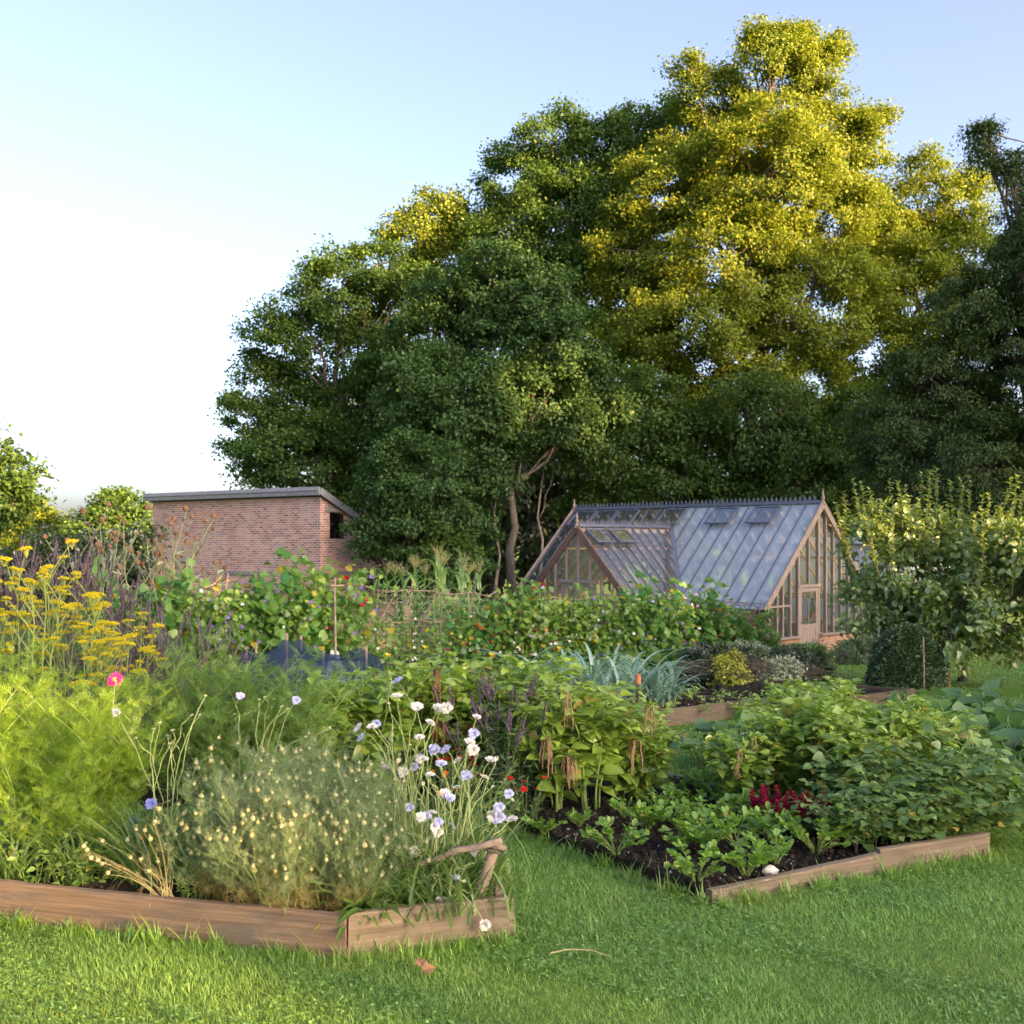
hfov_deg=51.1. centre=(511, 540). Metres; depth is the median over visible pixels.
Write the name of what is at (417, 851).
grass tuft
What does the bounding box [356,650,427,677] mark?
courgette plant
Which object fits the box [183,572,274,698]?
sweet pea plant
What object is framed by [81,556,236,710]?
bean plant
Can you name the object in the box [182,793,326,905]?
nigella plant
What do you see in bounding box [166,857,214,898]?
weed plant
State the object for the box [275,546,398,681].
sweet pea plant
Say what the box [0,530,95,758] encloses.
spire plant
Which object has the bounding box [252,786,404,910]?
nigella plant
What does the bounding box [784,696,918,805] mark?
amaranth plant
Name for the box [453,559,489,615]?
sweetcorn plant
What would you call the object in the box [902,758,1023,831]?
potato plant
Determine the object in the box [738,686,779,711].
chard plant
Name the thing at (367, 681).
amaranth plant
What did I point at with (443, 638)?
sweet pea plant
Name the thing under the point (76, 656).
loosestrife plant
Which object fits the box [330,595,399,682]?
sweet pea plant
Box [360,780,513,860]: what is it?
grass tuft
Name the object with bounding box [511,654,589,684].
leek plant
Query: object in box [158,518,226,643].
cardoon plant
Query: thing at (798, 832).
celeriac plant
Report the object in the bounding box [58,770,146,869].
cosmos plant
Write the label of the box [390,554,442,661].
sweetcorn plant
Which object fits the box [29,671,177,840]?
cosmos plant
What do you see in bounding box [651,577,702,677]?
bean plant
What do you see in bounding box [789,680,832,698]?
chard plant
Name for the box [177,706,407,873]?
nigella plant
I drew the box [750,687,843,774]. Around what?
amaranth plant
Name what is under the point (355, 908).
lance leaf plant
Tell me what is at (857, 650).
lavender mound
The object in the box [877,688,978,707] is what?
pumpkin plant
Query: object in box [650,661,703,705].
leek plant
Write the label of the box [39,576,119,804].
umbel plant
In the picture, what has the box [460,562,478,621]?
sweetcorn plant
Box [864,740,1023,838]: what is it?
potato plant
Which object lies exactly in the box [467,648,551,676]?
leek plant
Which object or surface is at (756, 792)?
celeriac plant
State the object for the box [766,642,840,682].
evergreen bush
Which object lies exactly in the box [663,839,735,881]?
celeriac plant
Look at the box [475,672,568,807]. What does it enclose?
vervain plant
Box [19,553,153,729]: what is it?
spire plant
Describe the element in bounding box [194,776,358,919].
nigella plant
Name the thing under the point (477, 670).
courgette plant
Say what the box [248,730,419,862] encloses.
nigella plant
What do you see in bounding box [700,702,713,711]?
seedling
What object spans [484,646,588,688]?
courgette plant
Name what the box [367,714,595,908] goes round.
scabious plant
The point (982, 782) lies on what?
potato plant
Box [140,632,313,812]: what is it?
fennel plant
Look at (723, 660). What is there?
golden bush
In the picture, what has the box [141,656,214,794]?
loosestrife plant
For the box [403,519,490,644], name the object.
elder bush
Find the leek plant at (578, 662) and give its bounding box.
[536,651,602,681]
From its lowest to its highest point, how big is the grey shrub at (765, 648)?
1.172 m
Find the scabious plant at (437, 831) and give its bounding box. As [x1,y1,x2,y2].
[334,756,527,927]
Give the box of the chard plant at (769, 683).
[754,675,799,698]
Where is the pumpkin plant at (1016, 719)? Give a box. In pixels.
[936,706,1023,748]
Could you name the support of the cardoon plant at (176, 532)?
on the soil
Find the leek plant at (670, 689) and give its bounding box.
[631,655,716,701]
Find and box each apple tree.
[827,466,1023,681]
[902,474,1023,687]
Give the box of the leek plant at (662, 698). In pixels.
[641,668,699,706]
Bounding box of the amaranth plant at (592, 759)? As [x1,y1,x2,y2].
[539,676,668,810]
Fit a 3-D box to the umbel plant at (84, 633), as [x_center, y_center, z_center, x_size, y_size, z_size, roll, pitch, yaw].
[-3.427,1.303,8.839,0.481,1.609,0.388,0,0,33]
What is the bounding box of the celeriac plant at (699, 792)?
[660,782,723,810]
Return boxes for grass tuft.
[0,815,78,879]
[4,804,138,882]
[25,800,178,876]
[60,797,202,888]
[108,795,225,873]
[137,806,245,882]
[300,788,453,887]
[341,840,441,905]
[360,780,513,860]
[376,814,524,891]
[418,835,527,893]
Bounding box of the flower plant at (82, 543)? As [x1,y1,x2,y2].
[2,521,176,665]
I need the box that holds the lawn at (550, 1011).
[0,547,1023,1023]
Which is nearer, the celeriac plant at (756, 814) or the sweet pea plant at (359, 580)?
the celeriac plant at (756, 814)
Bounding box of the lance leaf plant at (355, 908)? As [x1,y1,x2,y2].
[307,869,426,945]
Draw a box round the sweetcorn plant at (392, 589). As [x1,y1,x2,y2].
[376,561,420,665]
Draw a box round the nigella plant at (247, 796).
[195,736,383,898]
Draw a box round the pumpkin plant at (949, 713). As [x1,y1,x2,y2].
[903,700,990,748]
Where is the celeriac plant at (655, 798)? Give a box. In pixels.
[638,785,682,808]
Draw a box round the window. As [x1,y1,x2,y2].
[330,514,343,538]
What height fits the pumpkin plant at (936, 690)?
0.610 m
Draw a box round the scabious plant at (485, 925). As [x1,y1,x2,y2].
[358,842,541,930]
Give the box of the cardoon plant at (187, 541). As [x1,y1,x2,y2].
[153,505,216,638]
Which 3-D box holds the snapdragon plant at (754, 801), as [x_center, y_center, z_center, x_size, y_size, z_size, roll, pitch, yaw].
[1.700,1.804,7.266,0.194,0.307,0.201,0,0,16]
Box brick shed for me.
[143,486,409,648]
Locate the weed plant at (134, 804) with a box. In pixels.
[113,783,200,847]
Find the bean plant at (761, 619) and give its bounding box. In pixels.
[729,604,781,643]
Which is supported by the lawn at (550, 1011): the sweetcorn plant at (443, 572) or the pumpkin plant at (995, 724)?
the pumpkin plant at (995, 724)
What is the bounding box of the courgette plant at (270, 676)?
[188,670,273,686]
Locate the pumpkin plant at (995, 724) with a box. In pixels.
[988,716,1010,741]
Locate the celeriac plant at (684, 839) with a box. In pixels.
[658,825,704,849]
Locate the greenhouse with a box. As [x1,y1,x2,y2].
[514,490,869,652]
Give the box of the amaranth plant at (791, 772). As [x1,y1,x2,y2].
[731,700,834,800]
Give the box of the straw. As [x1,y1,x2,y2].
[550,948,611,956]
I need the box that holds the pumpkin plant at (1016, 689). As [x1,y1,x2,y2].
[929,683,1021,707]
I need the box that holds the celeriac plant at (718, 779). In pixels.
[706,767,735,788]
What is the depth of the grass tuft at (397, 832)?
5.58 m
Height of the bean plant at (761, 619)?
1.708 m
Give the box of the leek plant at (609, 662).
[588,656,626,677]
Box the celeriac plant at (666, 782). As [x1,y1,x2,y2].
[654,769,691,792]
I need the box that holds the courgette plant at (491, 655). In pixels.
[470,652,507,680]
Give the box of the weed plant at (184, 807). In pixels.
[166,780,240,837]
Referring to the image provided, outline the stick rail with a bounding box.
[360,838,506,897]
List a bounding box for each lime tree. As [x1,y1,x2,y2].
[365,181,502,630]
[448,84,726,603]
[574,12,912,619]
[797,137,1012,532]
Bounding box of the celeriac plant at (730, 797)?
[697,792,763,823]
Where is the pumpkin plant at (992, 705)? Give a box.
[954,695,1023,712]
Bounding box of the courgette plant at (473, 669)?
[460,660,485,675]
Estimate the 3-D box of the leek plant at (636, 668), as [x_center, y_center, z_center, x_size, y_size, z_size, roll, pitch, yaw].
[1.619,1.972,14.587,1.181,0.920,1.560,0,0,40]
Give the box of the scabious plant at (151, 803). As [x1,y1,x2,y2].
[85,695,217,888]
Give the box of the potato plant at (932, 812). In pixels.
[819,757,1002,842]
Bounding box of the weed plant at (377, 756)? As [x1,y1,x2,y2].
[301,750,382,824]
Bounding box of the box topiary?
[864,622,950,692]
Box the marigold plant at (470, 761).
[411,742,493,817]
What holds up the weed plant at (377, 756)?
on the raised bed at (99, 905)
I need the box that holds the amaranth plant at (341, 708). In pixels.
[267,683,370,795]
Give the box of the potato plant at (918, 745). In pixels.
[891,733,1023,816]
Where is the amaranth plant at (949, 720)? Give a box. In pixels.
[889,694,985,747]
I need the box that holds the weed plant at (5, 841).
[0,799,32,871]
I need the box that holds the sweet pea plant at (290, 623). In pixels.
[263,586,352,678]
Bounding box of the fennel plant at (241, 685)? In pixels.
[202,637,374,780]
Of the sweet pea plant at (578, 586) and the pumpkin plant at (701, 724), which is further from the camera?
the sweet pea plant at (578, 586)
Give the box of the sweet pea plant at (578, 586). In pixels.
[554,582,606,682]
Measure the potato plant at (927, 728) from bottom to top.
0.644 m
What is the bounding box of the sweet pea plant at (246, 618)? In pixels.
[193,576,276,681]
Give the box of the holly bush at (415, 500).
[330,425,507,649]
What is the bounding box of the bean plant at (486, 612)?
[438,588,518,682]
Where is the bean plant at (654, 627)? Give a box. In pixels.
[605,570,674,677]
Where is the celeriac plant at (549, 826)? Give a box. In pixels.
[520,815,567,834]
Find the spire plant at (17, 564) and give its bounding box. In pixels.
[0,537,37,755]
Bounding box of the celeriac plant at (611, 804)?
[607,797,641,817]
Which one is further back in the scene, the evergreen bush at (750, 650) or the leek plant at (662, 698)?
the evergreen bush at (750, 650)
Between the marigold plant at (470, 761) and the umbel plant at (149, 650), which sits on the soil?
the umbel plant at (149, 650)
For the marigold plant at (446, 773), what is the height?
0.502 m
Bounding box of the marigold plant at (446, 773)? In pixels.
[397,751,481,833]
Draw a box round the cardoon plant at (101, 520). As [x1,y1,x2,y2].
[42,515,140,672]
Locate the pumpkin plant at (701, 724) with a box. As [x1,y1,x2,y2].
[693,708,770,760]
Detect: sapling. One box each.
[442,475,509,620]
[484,442,552,600]
[509,388,603,573]
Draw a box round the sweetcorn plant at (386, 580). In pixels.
[373,560,410,664]
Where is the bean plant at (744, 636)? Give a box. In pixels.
[723,607,761,644]
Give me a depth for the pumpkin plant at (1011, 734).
8.85 m
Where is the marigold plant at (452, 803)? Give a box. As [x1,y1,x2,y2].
[441,748,515,829]
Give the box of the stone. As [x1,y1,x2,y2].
[762,865,778,875]
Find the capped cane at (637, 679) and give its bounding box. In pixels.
[635,674,640,702]
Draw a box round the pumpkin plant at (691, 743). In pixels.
[669,719,754,769]
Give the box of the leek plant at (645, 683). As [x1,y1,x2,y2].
[589,661,686,702]
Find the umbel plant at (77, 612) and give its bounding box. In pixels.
[29,576,105,795]
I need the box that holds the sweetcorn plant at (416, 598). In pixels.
[399,554,432,661]
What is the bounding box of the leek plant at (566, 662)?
[547,651,581,676]
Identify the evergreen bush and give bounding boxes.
[672,639,803,689]
[730,643,770,682]
[760,635,791,656]
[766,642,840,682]
[786,639,838,671]
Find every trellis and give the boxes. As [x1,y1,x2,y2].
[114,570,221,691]
[222,573,342,655]
[343,580,504,668]
[501,591,624,665]
[634,594,762,652]
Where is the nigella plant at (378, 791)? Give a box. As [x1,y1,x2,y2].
[248,748,431,904]
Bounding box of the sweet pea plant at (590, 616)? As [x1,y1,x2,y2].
[558,586,623,683]
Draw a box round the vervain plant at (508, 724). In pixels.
[433,674,531,821]
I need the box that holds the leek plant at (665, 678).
[641,668,696,691]
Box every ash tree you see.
[0,416,66,549]
[0,494,76,553]
[55,484,152,566]
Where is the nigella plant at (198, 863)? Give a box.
[145,799,272,901]
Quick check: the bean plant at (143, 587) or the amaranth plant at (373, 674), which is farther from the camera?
the bean plant at (143, 587)
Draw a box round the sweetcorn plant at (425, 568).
[393,562,448,663]
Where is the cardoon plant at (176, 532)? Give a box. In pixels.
[119,514,199,595]
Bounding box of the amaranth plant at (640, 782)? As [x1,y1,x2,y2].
[616,719,679,800]
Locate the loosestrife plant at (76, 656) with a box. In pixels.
[52,618,150,775]
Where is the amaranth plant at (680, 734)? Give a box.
[630,717,695,787]
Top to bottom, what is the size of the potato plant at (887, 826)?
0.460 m
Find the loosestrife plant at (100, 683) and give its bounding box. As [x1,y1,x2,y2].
[49,649,131,808]
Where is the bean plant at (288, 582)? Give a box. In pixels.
[231,547,333,679]
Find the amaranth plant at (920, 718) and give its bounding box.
[831,696,944,771]
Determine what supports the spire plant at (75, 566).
on the soil
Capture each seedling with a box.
[651,696,679,706]
[679,687,698,699]
[687,683,702,694]
[697,693,725,703]
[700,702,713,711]
[712,688,726,696]
[721,690,737,697]
[727,700,746,708]
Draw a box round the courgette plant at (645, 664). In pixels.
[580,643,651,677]
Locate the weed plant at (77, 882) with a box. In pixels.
[54,830,118,887]
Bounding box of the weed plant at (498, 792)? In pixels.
[460,775,521,830]
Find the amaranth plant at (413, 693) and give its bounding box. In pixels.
[393,663,502,788]
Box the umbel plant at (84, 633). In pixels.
[66,603,122,772]
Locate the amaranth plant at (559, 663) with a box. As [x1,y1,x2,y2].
[507,653,633,789]
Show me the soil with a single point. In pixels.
(149, 795)
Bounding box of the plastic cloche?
[330,650,346,682]
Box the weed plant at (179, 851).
[144,816,220,885]
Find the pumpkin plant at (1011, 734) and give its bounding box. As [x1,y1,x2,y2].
[989,727,1023,757]
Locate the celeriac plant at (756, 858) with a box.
[710,838,788,875]
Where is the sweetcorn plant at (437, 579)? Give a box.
[420,543,453,667]
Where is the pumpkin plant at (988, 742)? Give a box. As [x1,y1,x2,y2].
[955,734,1023,762]
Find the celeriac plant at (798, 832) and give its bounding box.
[777,812,856,853]
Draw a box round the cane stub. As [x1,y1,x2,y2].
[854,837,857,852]
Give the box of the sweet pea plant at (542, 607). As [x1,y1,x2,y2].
[489,570,571,670]
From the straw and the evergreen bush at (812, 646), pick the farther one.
the evergreen bush at (812, 646)
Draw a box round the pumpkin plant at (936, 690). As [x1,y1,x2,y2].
[905,686,1015,712]
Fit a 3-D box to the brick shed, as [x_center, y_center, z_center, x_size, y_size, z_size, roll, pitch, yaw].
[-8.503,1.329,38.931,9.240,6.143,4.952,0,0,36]
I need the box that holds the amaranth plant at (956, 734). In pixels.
[864,703,977,766]
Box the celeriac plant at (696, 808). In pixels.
[683,796,733,825]
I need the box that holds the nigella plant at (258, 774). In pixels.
[170,758,324,893]
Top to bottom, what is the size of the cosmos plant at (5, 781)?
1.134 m
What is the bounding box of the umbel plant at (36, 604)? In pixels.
[0,546,53,795]
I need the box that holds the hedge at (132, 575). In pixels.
[0,541,152,618]
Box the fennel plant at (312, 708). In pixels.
[207,661,356,794]
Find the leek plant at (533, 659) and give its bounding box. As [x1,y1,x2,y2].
[476,644,573,671]
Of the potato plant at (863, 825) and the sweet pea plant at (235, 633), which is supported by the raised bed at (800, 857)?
the potato plant at (863, 825)
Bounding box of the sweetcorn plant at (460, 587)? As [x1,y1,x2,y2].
[435,551,471,624]
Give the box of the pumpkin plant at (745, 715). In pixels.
[741,704,791,738]
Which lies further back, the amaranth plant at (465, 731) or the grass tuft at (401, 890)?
the amaranth plant at (465, 731)
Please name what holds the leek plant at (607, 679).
on the raised bed at (689, 710)
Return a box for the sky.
[0,0,1023,546]
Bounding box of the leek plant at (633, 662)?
[606,657,680,701]
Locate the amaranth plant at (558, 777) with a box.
[487,681,631,811]
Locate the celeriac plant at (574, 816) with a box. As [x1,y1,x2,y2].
[566,806,595,826]
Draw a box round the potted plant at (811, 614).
[806,601,813,618]
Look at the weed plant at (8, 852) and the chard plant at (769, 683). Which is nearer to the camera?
the weed plant at (8, 852)
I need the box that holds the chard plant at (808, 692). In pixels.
[772,686,810,713]
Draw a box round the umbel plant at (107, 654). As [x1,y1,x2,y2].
[67,625,137,794]
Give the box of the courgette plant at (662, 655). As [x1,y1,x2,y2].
[642,646,684,678]
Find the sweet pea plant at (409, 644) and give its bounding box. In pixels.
[391,614,446,672]
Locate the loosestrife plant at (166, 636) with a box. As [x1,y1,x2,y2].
[130,608,242,783]
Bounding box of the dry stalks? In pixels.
[79,818,177,905]
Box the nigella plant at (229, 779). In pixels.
[186,733,336,870]
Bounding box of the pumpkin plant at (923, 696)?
[855,694,932,713]
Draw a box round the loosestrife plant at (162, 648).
[76,605,183,779]
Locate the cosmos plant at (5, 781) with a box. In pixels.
[0,675,122,860]
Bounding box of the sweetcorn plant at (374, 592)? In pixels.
[342,568,397,666]
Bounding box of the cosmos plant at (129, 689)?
[6,660,163,826]
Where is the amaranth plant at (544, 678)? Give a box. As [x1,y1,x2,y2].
[467,654,595,795]
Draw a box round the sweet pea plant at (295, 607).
[231,581,330,681]
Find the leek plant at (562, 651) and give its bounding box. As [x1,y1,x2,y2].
[538,649,591,684]
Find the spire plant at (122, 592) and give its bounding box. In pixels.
[59,569,168,755]
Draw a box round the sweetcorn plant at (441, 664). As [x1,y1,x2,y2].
[427,552,448,666]
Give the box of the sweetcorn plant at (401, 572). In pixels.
[385,563,421,663]
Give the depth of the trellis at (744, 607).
23.65 m
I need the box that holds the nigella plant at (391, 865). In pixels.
[289,793,431,909]
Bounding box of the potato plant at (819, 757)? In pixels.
[798,740,994,805]
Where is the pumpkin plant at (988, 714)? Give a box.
[881,702,995,717]
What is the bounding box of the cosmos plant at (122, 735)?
[0,672,173,853]
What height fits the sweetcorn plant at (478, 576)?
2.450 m
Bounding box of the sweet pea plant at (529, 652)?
[492,579,557,665]
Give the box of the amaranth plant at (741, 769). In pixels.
[696,729,774,809]
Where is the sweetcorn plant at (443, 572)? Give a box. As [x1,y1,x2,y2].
[418,553,468,663]
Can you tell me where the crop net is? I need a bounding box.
[213,633,384,754]
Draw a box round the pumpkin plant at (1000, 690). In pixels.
[950,687,1023,716]
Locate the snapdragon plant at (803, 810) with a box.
[782,791,816,835]
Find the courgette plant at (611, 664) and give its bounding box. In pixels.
[551,655,629,679]
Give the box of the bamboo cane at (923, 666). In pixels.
[923,637,924,688]
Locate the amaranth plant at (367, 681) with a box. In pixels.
[300,666,413,790]
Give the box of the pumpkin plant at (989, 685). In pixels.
[980,678,1023,715]
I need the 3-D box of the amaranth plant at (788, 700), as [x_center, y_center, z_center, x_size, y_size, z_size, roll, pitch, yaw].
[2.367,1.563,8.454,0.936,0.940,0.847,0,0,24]
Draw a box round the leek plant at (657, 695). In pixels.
[624,661,673,708]
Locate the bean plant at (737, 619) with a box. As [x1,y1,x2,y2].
[707,613,749,645]
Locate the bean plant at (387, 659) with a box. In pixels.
[352,612,411,678]
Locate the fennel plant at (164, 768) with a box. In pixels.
[125,663,257,809]
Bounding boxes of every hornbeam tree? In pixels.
[201,233,466,516]
[543,355,909,613]
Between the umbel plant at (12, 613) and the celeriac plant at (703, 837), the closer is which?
the celeriac plant at (703, 837)
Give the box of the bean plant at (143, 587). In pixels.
[65,576,167,713]
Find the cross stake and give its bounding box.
[325,577,343,654]
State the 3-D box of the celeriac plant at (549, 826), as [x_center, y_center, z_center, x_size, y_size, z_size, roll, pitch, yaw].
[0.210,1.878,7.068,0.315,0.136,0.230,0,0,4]
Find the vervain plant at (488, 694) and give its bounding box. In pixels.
[469,669,559,813]
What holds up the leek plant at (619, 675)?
on the raised bed at (689, 710)
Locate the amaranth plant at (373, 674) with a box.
[295,660,413,783]
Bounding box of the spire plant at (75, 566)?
[0,542,136,757]
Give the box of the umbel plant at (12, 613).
[0,579,25,715]
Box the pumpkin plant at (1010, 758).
[980,749,1023,824]
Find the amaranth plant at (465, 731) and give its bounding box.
[437,657,551,786]
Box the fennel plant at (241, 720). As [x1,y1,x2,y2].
[173,691,293,801]
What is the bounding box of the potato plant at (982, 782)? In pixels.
[841,746,1010,835]
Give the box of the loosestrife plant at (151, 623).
[96,594,211,777]
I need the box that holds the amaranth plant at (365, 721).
[304,668,437,801]
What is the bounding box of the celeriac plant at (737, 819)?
[700,805,779,848]
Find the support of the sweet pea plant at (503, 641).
on the soil
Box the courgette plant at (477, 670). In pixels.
[395,645,499,682]
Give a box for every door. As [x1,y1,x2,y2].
[564,583,577,612]
[578,583,590,610]
[800,587,817,643]
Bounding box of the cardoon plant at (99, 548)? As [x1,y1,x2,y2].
[94,503,166,623]
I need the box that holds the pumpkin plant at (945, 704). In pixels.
[919,696,1023,728]
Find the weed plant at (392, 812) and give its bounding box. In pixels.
[371,786,425,839]
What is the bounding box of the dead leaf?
[415,959,435,972]
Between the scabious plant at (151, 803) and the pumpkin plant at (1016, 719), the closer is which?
the scabious plant at (151, 803)
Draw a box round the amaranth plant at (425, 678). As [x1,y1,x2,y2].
[354,656,480,796]
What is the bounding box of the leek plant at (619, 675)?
[601,654,645,699]
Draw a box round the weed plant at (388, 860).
[358,837,423,880]
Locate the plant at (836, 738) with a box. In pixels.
[811,713,914,788]
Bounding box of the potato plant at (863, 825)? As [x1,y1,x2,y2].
[789,787,898,847]
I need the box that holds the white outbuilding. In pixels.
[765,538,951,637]
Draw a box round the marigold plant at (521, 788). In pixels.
[455,768,527,832]
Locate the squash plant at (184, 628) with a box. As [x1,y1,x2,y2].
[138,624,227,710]
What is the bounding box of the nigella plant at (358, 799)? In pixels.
[200,737,410,900]
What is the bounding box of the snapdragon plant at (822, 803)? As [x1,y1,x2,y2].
[797,791,833,834]
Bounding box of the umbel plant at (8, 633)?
[0,599,24,755]
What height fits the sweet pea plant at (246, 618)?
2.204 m
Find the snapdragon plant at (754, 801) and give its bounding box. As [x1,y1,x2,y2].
[748,784,775,813]
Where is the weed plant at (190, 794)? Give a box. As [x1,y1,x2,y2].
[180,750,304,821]
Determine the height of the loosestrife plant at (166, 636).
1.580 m
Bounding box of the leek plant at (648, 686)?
[601,647,698,703]
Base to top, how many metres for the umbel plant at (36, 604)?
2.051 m
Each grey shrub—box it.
[722,638,771,676]
[748,652,866,684]
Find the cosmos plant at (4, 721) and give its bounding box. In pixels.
[0,669,76,846]
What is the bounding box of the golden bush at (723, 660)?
[647,647,806,687]
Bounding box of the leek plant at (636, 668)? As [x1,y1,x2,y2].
[590,649,674,704]
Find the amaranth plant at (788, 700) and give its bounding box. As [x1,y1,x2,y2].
[755,678,867,798]
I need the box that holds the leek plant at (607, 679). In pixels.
[577,662,633,704]
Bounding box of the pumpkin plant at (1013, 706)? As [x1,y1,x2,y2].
[1008,703,1018,711]
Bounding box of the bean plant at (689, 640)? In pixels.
[661,594,719,674]
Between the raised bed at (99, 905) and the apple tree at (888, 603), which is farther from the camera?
the apple tree at (888, 603)
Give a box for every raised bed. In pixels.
[0,813,513,960]
[396,766,989,904]
[610,690,765,727]
[683,679,914,705]
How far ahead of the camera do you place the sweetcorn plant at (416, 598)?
21.79 m
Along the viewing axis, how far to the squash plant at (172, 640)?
14.43 m
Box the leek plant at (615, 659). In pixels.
[581,643,629,683]
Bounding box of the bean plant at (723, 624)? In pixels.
[676,576,738,645]
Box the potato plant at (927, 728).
[826,724,1012,825]
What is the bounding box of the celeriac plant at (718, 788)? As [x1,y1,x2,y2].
[703,782,740,804]
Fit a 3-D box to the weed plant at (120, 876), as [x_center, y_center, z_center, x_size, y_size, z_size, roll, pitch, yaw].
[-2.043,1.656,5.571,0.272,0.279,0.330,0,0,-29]
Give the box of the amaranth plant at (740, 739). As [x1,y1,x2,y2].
[728,716,800,799]
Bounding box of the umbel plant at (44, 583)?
[0,539,79,804]
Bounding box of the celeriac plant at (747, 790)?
[733,788,791,814]
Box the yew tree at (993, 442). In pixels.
[830,113,1023,530]
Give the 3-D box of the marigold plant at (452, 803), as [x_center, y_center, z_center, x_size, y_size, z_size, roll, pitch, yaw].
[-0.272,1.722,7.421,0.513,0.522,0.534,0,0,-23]
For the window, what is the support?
in the brick shed
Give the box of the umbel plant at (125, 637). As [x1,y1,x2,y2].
[77,621,148,794]
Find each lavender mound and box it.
[826,635,874,664]
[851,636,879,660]
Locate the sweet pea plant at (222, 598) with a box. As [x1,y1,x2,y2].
[148,568,261,704]
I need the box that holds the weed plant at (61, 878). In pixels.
[36,837,95,885]
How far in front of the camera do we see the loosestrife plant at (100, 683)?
8.29 m
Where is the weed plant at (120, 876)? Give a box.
[94,829,148,879]
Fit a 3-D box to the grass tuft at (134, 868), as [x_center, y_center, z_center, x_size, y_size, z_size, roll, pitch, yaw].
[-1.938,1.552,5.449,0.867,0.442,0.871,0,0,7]
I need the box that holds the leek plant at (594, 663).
[568,642,629,681]
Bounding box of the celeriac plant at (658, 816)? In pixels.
[610,799,672,829]
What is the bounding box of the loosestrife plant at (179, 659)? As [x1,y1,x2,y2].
[161,617,252,734]
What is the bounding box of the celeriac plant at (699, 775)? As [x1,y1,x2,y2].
[678,766,727,792]
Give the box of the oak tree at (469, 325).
[354,235,649,610]
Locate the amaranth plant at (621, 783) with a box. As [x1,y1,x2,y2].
[573,682,672,798]
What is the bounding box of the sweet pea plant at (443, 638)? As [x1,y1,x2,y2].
[405,601,475,671]
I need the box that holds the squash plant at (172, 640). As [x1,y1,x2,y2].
[87,625,191,718]
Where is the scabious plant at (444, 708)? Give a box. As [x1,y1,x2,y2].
[343,671,514,894]
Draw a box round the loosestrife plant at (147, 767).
[105,643,196,792]
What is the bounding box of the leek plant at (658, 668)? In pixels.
[618,652,687,692]
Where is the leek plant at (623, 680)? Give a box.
[589,663,646,698]
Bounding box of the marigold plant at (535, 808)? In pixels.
[503,775,546,825]
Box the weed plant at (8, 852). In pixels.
[0,799,58,867]
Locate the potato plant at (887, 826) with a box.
[793,765,924,852]
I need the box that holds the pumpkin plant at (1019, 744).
[972,737,1023,765]
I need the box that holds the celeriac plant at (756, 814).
[743,801,805,841]
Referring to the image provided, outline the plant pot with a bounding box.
[715,683,723,690]
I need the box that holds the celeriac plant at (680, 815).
[650,796,702,829]
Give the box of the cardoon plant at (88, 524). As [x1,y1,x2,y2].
[79,501,138,601]
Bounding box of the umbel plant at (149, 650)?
[107,611,168,790]
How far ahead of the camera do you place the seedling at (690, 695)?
15.64 m
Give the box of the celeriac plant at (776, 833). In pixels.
[740,828,793,863]
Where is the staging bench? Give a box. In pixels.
[717,614,835,631]
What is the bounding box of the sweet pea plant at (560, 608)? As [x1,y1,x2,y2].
[536,589,597,664]
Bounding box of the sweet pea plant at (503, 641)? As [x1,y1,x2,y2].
[479,594,545,668]
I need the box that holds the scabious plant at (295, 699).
[184,692,330,854]
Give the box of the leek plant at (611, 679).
[576,673,642,688]
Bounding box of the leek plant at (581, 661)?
[553,650,641,686]
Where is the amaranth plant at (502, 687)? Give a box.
[418,650,538,787]
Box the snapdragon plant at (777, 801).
[761,785,795,834]
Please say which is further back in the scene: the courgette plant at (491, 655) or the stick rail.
the courgette plant at (491, 655)
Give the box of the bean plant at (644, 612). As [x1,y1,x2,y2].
[593,594,660,666]
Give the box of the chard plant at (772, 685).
[761,679,801,711]
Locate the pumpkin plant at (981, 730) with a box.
[949,725,1003,751]
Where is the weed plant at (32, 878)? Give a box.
[0,824,81,883]
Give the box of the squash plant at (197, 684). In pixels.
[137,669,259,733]
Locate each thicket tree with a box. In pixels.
[312,385,650,627]
[594,370,1023,591]
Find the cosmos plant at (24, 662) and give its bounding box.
[0,633,112,830]
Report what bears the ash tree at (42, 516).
on the lawn at (550, 1011)
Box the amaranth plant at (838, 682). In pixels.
[793,675,899,727]
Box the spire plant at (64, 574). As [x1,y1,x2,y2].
[0,534,97,746]
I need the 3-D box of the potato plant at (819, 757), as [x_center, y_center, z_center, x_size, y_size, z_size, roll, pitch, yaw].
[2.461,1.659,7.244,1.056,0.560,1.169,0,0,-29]
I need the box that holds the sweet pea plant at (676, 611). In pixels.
[636,597,695,674]
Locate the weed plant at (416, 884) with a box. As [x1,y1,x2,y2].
[390,861,445,903]
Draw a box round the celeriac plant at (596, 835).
[579,816,649,855]
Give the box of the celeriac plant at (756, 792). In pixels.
[729,776,770,794]
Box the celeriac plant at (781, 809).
[773,802,820,833]
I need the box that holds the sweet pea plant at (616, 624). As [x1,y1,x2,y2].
[583,584,653,679]
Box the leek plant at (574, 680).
[542,666,628,694]
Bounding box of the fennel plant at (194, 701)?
[127,626,279,817]
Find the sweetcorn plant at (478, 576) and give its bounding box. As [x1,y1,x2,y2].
[464,560,499,648]
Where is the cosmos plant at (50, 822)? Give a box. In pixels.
[0,757,103,866]
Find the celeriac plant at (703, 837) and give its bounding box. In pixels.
[672,810,733,850]
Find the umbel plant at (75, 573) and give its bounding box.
[35,555,81,765]
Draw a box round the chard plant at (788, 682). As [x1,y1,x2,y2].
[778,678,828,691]

